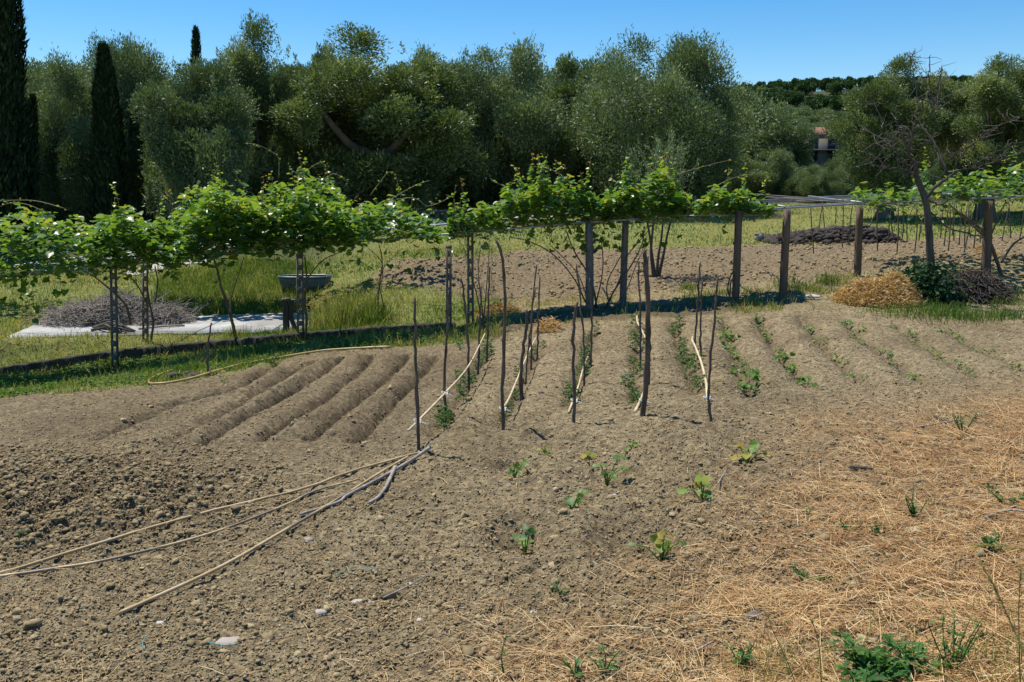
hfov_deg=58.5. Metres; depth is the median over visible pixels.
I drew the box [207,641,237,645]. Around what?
twine
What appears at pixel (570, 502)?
squash plant
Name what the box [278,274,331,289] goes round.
tub
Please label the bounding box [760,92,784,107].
woodland tree
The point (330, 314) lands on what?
grass tuft
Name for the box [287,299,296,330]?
cut stump
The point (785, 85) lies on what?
woodland tree
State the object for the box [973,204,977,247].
bean pole
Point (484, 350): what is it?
tomato plant
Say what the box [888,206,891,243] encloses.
bean pole
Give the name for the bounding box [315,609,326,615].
stone
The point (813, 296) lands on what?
stone
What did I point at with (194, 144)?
olive tree
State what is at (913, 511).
weed
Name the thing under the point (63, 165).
olive tree
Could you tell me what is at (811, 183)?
bush
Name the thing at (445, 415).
tomato plant
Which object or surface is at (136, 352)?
retaining kerb
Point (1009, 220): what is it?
bean pole
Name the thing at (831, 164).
olive tree
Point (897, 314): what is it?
grass tuft
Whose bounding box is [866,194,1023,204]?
cane
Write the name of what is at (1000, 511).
twig
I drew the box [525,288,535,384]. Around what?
garden stake
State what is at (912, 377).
seedling
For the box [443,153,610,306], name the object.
climbing vine
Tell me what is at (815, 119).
olive tree
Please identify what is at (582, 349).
tomato plant
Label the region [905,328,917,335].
seedling
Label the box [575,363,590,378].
tomato plant
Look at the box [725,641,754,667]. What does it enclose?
weed
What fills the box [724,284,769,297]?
grass tuft
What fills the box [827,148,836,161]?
window
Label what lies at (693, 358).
tomato plant
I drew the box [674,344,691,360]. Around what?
tomato plant
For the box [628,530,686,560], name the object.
squash plant
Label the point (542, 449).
squash plant
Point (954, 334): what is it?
seedling
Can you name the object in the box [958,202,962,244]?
bean pole
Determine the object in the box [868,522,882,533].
weed
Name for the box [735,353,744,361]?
bean plant
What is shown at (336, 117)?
olive tree
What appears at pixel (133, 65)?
olive tree
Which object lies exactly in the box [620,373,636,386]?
tomato plant
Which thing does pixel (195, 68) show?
olive tree
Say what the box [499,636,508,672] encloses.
weed
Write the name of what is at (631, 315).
tomato plant
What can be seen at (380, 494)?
lying branch
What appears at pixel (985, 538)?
weed
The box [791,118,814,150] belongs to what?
olive tree
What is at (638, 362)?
tomato plant
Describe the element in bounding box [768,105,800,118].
olive tree
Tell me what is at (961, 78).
woodland tree
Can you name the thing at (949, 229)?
bean pole
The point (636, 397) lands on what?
tomato plant
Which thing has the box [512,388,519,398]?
tomato plant
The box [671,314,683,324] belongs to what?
tomato plant
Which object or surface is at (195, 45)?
cypress tree
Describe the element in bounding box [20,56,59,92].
olive tree
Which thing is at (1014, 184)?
climbing vine
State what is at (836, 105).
woodland tree
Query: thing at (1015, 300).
grass tuft
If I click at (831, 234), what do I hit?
compost heap
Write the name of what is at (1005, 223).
bean pole
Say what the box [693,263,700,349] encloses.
garden stake
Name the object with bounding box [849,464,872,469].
twig
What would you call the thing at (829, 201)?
cane
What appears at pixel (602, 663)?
weed
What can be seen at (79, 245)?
climbing vine
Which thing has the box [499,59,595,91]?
olive tree
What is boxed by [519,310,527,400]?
garden stake
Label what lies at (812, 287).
grass tuft
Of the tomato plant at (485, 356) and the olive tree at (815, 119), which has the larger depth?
the olive tree at (815, 119)
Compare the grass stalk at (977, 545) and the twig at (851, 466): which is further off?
the twig at (851, 466)
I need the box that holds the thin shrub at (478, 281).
[449,218,499,331]
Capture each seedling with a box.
[805,325,821,331]
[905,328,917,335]
[908,372,922,381]
[951,332,963,339]
[954,359,965,365]
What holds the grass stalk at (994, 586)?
on the ground at (820, 312)
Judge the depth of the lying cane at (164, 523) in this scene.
8.41 m
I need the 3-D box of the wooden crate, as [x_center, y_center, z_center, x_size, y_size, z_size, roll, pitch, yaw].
[8.497,-3.567,31.445,0.280,0.285,0.230,-2,10,-11]
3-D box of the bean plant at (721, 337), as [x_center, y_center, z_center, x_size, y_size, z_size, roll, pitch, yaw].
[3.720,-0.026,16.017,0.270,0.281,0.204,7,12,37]
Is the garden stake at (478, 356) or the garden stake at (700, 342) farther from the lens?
the garden stake at (478, 356)
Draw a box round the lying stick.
[300,446,431,515]
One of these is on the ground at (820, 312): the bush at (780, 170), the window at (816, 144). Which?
the bush at (780, 170)
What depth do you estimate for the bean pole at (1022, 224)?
28.72 m
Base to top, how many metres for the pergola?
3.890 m
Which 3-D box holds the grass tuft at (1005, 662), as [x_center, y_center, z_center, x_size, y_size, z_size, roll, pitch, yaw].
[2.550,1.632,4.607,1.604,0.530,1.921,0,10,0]
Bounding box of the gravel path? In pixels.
[127,259,205,274]
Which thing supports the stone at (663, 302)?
on the ground at (820, 312)
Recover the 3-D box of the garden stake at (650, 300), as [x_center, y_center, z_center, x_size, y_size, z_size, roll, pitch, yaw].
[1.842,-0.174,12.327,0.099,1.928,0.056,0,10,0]
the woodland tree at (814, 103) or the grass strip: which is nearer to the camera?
the grass strip
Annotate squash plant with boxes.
[507,460,528,477]
[511,525,534,554]
[536,446,551,454]
[564,489,588,508]
[581,451,596,459]
[593,454,629,484]
[623,441,640,450]
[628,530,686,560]
[677,472,712,501]
[729,439,771,462]
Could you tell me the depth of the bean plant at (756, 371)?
12.65 m
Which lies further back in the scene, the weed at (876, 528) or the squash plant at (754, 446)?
the squash plant at (754, 446)
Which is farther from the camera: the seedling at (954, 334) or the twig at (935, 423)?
the seedling at (954, 334)
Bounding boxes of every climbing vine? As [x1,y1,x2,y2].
[0,198,131,324]
[84,162,181,342]
[157,143,280,334]
[255,151,363,339]
[343,171,452,314]
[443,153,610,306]
[593,151,730,307]
[682,162,778,299]
[849,140,1023,274]
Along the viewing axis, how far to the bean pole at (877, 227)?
27.04 m
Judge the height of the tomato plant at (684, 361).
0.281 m
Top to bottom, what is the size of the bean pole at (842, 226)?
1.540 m
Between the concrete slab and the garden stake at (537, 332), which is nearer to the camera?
the garden stake at (537, 332)
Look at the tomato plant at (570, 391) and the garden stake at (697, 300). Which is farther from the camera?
the garden stake at (697, 300)
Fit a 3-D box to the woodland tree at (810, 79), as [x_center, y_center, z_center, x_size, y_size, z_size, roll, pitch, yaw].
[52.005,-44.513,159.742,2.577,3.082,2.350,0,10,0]
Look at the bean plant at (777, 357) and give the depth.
14.19 m
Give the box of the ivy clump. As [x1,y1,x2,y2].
[892,259,972,308]
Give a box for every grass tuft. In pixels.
[211,324,268,337]
[295,273,359,324]
[295,274,403,330]
[336,285,405,326]
[658,610,893,681]
[677,280,696,290]
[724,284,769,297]
[793,282,828,292]
[810,269,848,285]
[842,591,1023,681]
[849,302,971,324]
[869,296,1021,326]
[962,281,1023,309]
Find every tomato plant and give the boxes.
[433,404,453,429]
[438,410,455,425]
[452,370,468,388]
[454,386,470,400]
[465,374,477,385]
[480,336,493,354]
[480,342,494,355]
[480,353,486,365]
[499,408,512,420]
[504,400,513,409]
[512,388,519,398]
[513,364,523,375]
[561,385,580,402]
[562,381,580,395]
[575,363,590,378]
[577,350,592,369]
[578,345,589,357]
[590,320,599,335]
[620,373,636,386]
[624,355,639,370]
[626,386,639,398]
[626,392,641,402]
[627,312,642,332]
[627,332,639,348]
[633,360,644,375]
[668,324,681,336]
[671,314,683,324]
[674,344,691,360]
[676,336,688,343]
[678,354,692,366]
[683,360,696,379]
[688,352,703,369]
[691,374,707,388]
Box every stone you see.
[216,636,238,646]
[304,537,313,540]
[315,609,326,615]
[350,599,371,602]
[654,299,668,304]
[747,610,763,622]
[802,294,821,297]
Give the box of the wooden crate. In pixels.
[754,233,764,240]
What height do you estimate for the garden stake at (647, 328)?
2.108 m
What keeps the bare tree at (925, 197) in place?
on the ground at (820, 312)
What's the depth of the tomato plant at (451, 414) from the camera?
11.66 m
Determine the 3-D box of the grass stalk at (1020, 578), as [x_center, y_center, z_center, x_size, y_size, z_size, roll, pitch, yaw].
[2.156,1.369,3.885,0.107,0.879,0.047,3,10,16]
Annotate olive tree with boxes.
[14,43,127,233]
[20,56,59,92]
[26,28,175,219]
[31,60,92,198]
[122,65,176,185]
[124,54,263,233]
[172,54,272,148]
[199,8,323,212]
[262,50,371,201]
[266,20,489,215]
[276,41,362,208]
[374,58,498,201]
[381,39,494,207]
[413,54,555,203]
[438,30,589,208]
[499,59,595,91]
[524,51,618,204]
[533,56,750,200]
[555,23,781,212]
[699,75,811,198]
[708,160,751,200]
[738,107,823,188]
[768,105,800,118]
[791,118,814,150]
[792,114,831,126]
[793,104,814,117]
[794,106,832,116]
[808,109,848,126]
[821,154,865,196]
[822,51,963,219]
[914,144,944,187]
[915,51,1023,219]
[921,154,957,194]
[959,53,1023,208]
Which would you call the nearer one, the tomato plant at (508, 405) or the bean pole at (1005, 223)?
the tomato plant at (508, 405)
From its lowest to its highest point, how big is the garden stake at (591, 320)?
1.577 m
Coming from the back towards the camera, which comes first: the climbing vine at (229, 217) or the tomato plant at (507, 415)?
the climbing vine at (229, 217)
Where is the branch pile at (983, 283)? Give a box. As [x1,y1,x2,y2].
[941,261,1023,303]
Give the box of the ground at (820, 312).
[0,90,1023,681]
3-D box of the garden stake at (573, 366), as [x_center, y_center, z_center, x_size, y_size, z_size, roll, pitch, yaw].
[0.710,0.334,10.669,0.111,1.598,0.058,4,10,24]
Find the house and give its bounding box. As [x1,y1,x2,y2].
[804,127,845,165]
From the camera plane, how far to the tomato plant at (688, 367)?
13.20 m
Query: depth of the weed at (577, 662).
5.44 m
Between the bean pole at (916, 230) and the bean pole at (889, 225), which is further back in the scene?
the bean pole at (889, 225)
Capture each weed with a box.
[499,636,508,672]
[552,580,570,596]
[561,656,585,676]
[587,642,624,673]
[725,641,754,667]
[790,563,832,580]
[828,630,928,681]
[833,632,918,681]
[838,519,861,532]
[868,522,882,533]
[877,633,960,677]
[904,488,928,516]
[926,610,985,675]
[951,408,977,433]
[980,530,1002,552]
[986,483,1023,505]
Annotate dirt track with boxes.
[386,216,534,227]
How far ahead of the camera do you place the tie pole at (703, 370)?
12.91 m
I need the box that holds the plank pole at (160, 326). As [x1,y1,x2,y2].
[138,324,184,329]
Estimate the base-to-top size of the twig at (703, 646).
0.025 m
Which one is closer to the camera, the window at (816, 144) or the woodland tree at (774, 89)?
the window at (816, 144)
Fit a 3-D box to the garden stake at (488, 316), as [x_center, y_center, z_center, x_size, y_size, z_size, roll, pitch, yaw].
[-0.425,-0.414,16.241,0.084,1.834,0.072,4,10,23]
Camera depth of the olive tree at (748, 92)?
54.16 m
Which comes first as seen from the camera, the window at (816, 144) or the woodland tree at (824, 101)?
the window at (816, 144)
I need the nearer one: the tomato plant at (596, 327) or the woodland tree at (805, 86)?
the tomato plant at (596, 327)
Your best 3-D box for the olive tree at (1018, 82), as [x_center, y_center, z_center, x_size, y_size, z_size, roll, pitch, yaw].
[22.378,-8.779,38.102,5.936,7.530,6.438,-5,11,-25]
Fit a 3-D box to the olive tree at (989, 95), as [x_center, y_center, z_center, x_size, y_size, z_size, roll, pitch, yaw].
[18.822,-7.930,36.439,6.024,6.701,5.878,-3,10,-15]
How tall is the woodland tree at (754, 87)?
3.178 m
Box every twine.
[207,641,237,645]
[335,568,378,575]
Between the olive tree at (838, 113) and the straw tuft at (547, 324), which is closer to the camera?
the straw tuft at (547, 324)
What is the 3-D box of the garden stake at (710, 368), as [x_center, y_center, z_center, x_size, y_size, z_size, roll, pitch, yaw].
[2.198,0.178,10.051,0.085,1.796,0.043,0,10,0]
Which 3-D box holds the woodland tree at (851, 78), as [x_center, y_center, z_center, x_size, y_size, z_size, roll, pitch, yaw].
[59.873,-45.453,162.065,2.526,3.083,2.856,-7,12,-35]
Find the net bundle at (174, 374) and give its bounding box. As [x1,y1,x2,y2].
[163,371,199,377]
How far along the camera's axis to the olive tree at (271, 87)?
39.96 m
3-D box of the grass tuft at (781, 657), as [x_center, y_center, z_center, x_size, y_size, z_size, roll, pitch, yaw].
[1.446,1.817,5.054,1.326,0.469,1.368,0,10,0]
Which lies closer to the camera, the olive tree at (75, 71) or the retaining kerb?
the retaining kerb
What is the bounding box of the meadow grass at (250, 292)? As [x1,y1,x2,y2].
[0,199,1023,366]
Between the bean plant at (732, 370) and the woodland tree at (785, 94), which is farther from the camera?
the woodland tree at (785, 94)
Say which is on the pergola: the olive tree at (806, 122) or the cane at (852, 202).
the cane at (852, 202)
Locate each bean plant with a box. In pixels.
[718,332,733,343]
[721,343,735,351]
[729,365,741,375]
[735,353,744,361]
[737,373,762,390]
[739,380,759,396]
[741,368,759,378]
[754,313,765,322]
[774,345,784,353]
[774,352,788,361]
[775,352,795,363]
[786,365,797,374]
[799,376,817,386]
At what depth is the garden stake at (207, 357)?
16.05 m
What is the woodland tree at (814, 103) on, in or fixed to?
on the ground at (820, 312)
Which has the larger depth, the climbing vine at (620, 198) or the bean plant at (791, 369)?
the climbing vine at (620, 198)
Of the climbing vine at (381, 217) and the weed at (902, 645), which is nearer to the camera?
the weed at (902, 645)
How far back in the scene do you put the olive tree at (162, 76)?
50.88 m
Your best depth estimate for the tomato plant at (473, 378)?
14.75 m
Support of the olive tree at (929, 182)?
on the ground at (820, 312)
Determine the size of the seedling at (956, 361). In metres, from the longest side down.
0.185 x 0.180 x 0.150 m
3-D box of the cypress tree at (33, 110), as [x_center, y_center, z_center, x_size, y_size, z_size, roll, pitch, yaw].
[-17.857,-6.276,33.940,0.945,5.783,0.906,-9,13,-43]
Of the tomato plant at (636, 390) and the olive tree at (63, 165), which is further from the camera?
the olive tree at (63, 165)
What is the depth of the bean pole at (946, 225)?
28.27 m
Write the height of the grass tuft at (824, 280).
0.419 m
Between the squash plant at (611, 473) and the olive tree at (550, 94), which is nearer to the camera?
the squash plant at (611, 473)
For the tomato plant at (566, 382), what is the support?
on the ground at (820, 312)
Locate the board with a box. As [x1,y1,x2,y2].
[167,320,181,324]
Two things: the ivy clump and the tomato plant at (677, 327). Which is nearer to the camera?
the tomato plant at (677, 327)
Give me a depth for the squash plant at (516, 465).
9.16 m
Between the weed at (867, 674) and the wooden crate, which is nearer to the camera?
the weed at (867, 674)
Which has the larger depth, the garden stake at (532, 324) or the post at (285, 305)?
the post at (285, 305)
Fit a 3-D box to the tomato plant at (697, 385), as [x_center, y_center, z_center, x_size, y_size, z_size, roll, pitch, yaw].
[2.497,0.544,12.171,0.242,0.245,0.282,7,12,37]
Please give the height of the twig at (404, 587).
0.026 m
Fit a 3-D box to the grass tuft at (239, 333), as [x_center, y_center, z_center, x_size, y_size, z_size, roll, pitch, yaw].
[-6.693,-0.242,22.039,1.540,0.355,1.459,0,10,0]
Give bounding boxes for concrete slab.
[10,312,321,338]
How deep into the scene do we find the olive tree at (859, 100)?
36.37 m
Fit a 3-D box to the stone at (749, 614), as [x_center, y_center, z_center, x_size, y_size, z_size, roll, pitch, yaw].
[1.600,1.825,5.986,0.142,0.131,0.093,-5,11,-27]
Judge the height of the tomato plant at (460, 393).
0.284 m
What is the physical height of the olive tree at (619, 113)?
10.235 m
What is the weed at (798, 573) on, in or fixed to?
on the ground at (820, 312)
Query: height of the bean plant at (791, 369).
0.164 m
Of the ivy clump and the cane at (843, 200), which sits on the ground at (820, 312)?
the ivy clump
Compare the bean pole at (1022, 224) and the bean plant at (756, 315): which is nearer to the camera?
the bean plant at (756, 315)
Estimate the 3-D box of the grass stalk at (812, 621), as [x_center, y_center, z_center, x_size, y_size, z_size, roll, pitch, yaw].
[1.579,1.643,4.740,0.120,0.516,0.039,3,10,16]
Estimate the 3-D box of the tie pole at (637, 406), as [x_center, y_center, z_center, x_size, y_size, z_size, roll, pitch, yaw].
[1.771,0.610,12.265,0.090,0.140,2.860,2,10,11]
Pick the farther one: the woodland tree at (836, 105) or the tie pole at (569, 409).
the woodland tree at (836, 105)
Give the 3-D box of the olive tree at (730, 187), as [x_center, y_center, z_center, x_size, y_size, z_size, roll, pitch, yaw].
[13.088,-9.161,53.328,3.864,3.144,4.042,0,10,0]
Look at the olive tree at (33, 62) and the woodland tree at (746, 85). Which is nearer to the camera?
the olive tree at (33, 62)
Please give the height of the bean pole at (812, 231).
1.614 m
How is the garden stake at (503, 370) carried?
on the ground at (820, 312)
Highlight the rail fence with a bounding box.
[400,209,473,221]
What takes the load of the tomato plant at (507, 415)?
on the ground at (820, 312)
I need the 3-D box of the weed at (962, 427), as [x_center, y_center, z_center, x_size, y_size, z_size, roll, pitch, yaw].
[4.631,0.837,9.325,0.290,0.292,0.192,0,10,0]
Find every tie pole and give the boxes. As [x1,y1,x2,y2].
[407,333,485,431]
[499,337,536,412]
[567,355,588,413]
[634,392,642,411]
[636,316,644,337]
[691,336,707,400]
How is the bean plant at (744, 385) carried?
on the ground at (820, 312)
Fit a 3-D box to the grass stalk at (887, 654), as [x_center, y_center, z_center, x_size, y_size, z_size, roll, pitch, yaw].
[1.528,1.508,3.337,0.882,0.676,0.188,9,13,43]
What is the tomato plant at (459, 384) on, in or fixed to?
on the ground at (820, 312)
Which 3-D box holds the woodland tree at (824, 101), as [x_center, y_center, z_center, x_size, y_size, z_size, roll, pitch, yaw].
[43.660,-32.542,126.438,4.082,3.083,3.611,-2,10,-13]
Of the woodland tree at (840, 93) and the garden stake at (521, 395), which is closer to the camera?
the garden stake at (521, 395)
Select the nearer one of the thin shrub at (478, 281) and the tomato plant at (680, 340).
the tomato plant at (680, 340)
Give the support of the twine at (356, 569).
on the ground at (820, 312)
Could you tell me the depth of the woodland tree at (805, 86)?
149.54 m
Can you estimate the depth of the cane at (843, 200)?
21.46 m
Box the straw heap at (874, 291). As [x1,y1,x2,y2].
[829,268,927,307]
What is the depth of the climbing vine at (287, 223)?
19.03 m
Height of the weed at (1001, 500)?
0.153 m
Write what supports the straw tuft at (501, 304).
on the ground at (820, 312)
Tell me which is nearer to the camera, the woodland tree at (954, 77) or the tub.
the tub
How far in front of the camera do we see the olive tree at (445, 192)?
46.05 m
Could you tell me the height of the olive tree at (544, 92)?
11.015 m
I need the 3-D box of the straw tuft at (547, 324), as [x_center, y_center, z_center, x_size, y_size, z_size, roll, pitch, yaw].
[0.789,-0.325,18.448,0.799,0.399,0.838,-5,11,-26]
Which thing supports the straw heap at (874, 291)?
on the ground at (820, 312)
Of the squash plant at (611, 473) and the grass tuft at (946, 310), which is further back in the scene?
the grass tuft at (946, 310)
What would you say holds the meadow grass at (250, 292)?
on the ground at (820, 312)
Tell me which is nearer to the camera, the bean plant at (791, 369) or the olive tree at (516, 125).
the bean plant at (791, 369)
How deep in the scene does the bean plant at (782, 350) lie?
15.25 m
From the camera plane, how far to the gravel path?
29.90 m
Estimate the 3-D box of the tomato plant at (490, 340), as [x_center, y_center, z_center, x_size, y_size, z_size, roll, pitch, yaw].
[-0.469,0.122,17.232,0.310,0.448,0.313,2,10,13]
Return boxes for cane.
[0,451,420,574]
[0,478,358,576]
[118,456,408,614]
[756,190,1012,200]
[766,191,1017,202]
[789,191,999,206]
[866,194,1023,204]
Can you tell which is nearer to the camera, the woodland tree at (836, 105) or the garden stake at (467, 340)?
the garden stake at (467, 340)
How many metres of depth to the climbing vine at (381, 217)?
19.56 m
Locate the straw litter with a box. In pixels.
[1,369,1023,681]
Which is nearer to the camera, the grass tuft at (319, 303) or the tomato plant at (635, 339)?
the tomato plant at (635, 339)
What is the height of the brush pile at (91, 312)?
1.229 m
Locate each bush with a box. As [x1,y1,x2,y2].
[725,145,807,202]
[787,163,851,202]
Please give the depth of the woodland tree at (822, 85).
159.45 m
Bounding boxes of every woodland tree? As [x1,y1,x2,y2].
[740,82,752,89]
[751,82,765,95]
[757,84,785,93]
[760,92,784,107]
[772,79,789,89]
[779,90,795,105]
[785,90,805,107]
[789,78,800,90]
[794,79,816,94]
[797,98,822,115]
[804,93,826,108]
[806,77,817,91]
[813,78,819,90]
[818,77,832,90]
[818,95,838,110]
[826,78,855,94]
[827,95,849,111]
[837,91,849,97]
[844,76,856,87]
[856,77,871,87]
[946,75,962,84]
[955,76,970,87]
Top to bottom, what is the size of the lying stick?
0.200 m
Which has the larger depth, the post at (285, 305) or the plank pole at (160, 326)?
the plank pole at (160, 326)
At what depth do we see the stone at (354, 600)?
6.81 m
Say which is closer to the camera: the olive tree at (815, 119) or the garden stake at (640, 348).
the garden stake at (640, 348)
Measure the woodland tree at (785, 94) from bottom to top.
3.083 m
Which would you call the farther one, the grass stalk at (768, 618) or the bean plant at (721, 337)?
the bean plant at (721, 337)
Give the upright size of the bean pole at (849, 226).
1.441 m
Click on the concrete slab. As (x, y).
(270, 321)
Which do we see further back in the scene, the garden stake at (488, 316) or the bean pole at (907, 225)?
the bean pole at (907, 225)
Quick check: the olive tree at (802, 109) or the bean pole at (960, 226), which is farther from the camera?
the olive tree at (802, 109)
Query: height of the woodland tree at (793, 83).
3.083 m
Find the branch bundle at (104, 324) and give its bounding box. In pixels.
[91,319,135,333]
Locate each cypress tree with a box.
[0,0,41,253]
[21,92,41,243]
[84,41,130,224]
[190,24,202,66]
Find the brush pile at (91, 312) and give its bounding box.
[19,280,211,328]
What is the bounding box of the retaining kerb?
[0,322,454,374]
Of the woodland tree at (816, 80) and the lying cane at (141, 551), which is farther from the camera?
the woodland tree at (816, 80)
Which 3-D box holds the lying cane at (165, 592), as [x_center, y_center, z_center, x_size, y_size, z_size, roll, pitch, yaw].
[-1.952,1.613,8.216,0.097,0.210,3.725,5,11,27]
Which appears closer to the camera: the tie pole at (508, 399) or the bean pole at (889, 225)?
the tie pole at (508, 399)
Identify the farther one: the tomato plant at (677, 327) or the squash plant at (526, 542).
the tomato plant at (677, 327)
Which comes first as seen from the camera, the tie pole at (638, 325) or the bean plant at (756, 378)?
the bean plant at (756, 378)
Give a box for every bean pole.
[810,203,813,253]
[842,206,843,246]
[848,205,852,244]
[876,207,877,250]
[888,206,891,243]
[896,206,898,252]
[906,207,912,239]
[914,204,917,251]
[943,202,948,245]
[948,206,950,250]
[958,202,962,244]
[963,215,972,252]
[964,203,967,246]
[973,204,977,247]
[1001,203,1009,240]
[1008,202,1010,237]
[1019,209,1023,238]
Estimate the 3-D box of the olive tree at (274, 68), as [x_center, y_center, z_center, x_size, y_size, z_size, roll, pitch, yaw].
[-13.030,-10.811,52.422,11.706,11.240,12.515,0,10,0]
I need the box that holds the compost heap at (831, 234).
[760,224,907,245]
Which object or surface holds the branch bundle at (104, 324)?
on the concrete slab
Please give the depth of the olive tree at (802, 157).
53.56 m
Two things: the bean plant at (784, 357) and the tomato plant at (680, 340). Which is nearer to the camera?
the bean plant at (784, 357)
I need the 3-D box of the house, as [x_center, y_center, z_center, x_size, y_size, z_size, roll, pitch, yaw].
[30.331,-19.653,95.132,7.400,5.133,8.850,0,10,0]
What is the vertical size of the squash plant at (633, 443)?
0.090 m
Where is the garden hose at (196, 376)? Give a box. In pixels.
[147,346,391,384]
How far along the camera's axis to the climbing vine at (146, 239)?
18.57 m
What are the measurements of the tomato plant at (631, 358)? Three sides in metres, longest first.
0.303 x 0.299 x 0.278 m
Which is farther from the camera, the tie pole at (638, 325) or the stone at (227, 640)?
the tie pole at (638, 325)
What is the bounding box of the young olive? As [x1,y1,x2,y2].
[626,123,700,277]
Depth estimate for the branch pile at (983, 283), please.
20.31 m
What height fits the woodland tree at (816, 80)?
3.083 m
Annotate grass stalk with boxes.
[762,614,795,681]
[809,614,821,681]
[820,640,959,681]
[962,538,1023,551]
[975,555,1023,651]
[1016,567,1022,681]
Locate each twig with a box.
[382,572,428,597]
[697,641,713,650]
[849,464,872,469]
[918,418,957,427]
[984,509,1023,518]
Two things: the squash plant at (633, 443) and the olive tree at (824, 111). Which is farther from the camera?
the olive tree at (824, 111)
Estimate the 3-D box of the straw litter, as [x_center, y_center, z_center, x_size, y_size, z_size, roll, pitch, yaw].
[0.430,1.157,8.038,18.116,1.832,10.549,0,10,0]
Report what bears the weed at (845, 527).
on the ground at (820, 312)
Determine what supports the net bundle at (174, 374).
on the ground at (820, 312)
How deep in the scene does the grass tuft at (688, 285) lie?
22.44 m
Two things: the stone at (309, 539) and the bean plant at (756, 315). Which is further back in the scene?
the bean plant at (756, 315)
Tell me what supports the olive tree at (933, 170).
on the ground at (820, 312)
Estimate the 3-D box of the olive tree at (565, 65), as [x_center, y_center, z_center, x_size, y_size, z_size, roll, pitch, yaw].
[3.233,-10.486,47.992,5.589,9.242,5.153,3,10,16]
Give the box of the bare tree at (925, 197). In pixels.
[853,49,1023,279]
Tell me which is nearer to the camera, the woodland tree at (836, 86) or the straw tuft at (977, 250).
the straw tuft at (977, 250)
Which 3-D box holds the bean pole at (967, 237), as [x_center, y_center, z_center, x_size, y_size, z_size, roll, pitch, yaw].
[12.855,-2.939,25.811,0.203,1.243,0.040,0,10,0]
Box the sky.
[16,0,1023,92]
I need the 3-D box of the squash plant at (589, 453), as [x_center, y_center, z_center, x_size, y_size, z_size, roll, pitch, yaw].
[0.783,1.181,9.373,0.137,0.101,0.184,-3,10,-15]
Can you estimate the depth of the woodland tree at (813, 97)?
126.49 m
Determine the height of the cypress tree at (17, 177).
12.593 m
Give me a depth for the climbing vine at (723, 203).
20.41 m
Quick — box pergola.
[0,189,1023,369]
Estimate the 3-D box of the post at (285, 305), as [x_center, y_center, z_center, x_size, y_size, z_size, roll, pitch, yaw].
[-5.248,-0.523,21.204,0.249,0.977,0.182,9,13,42]
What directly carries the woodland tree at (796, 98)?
on the ground at (820, 312)
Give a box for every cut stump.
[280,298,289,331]
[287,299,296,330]
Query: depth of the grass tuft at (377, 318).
21.54 m
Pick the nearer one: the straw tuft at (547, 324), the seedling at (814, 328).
the seedling at (814, 328)
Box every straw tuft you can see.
[470,301,520,317]
[532,314,565,333]
[971,245,1002,254]
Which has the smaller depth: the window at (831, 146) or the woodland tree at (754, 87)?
the window at (831, 146)
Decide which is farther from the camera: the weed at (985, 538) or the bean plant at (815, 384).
the bean plant at (815, 384)
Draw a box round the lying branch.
[368,465,396,503]
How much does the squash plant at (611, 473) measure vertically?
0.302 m
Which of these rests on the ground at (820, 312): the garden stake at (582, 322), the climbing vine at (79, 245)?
the garden stake at (582, 322)
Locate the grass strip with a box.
[0,311,501,397]
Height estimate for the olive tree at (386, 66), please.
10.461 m
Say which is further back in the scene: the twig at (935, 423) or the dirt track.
the dirt track
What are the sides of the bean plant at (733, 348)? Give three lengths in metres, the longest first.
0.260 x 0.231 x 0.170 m
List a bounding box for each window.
[809,139,818,151]
[809,148,817,161]
[827,139,836,151]
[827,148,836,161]
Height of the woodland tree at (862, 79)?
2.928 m
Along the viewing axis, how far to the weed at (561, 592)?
6.71 m
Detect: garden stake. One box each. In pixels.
[206,323,211,374]
[413,297,420,449]
[443,290,449,427]
[460,278,469,391]
[477,286,481,374]
[486,266,489,361]
[495,239,506,429]
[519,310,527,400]
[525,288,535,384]
[530,264,537,369]
[536,277,540,360]
[569,302,578,422]
[576,263,585,386]
[589,278,592,367]
[636,261,641,368]
[640,249,650,415]
[647,256,651,384]
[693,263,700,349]
[699,280,702,355]
[706,276,718,421]
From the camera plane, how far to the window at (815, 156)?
92.10 m
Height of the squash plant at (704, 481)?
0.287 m
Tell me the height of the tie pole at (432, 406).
0.088 m
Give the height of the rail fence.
0.716 m
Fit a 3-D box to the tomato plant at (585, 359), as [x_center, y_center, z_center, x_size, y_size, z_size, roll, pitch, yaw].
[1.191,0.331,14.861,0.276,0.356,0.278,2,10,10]
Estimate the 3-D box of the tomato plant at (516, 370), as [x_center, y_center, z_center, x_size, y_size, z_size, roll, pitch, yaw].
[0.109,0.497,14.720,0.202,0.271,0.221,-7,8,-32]
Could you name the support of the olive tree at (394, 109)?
on the ground at (820, 312)
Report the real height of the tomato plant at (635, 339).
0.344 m
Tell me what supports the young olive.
on the ground at (820, 312)
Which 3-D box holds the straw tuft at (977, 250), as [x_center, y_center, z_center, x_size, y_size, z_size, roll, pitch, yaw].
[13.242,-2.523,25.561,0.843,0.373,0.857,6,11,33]
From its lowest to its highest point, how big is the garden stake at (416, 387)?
1.886 m
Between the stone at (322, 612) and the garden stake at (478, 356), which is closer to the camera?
the stone at (322, 612)
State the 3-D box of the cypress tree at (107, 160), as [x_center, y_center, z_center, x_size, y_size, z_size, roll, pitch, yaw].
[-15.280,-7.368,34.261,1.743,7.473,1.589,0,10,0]
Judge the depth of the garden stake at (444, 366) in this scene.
11.68 m
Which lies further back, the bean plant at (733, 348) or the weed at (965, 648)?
the bean plant at (733, 348)

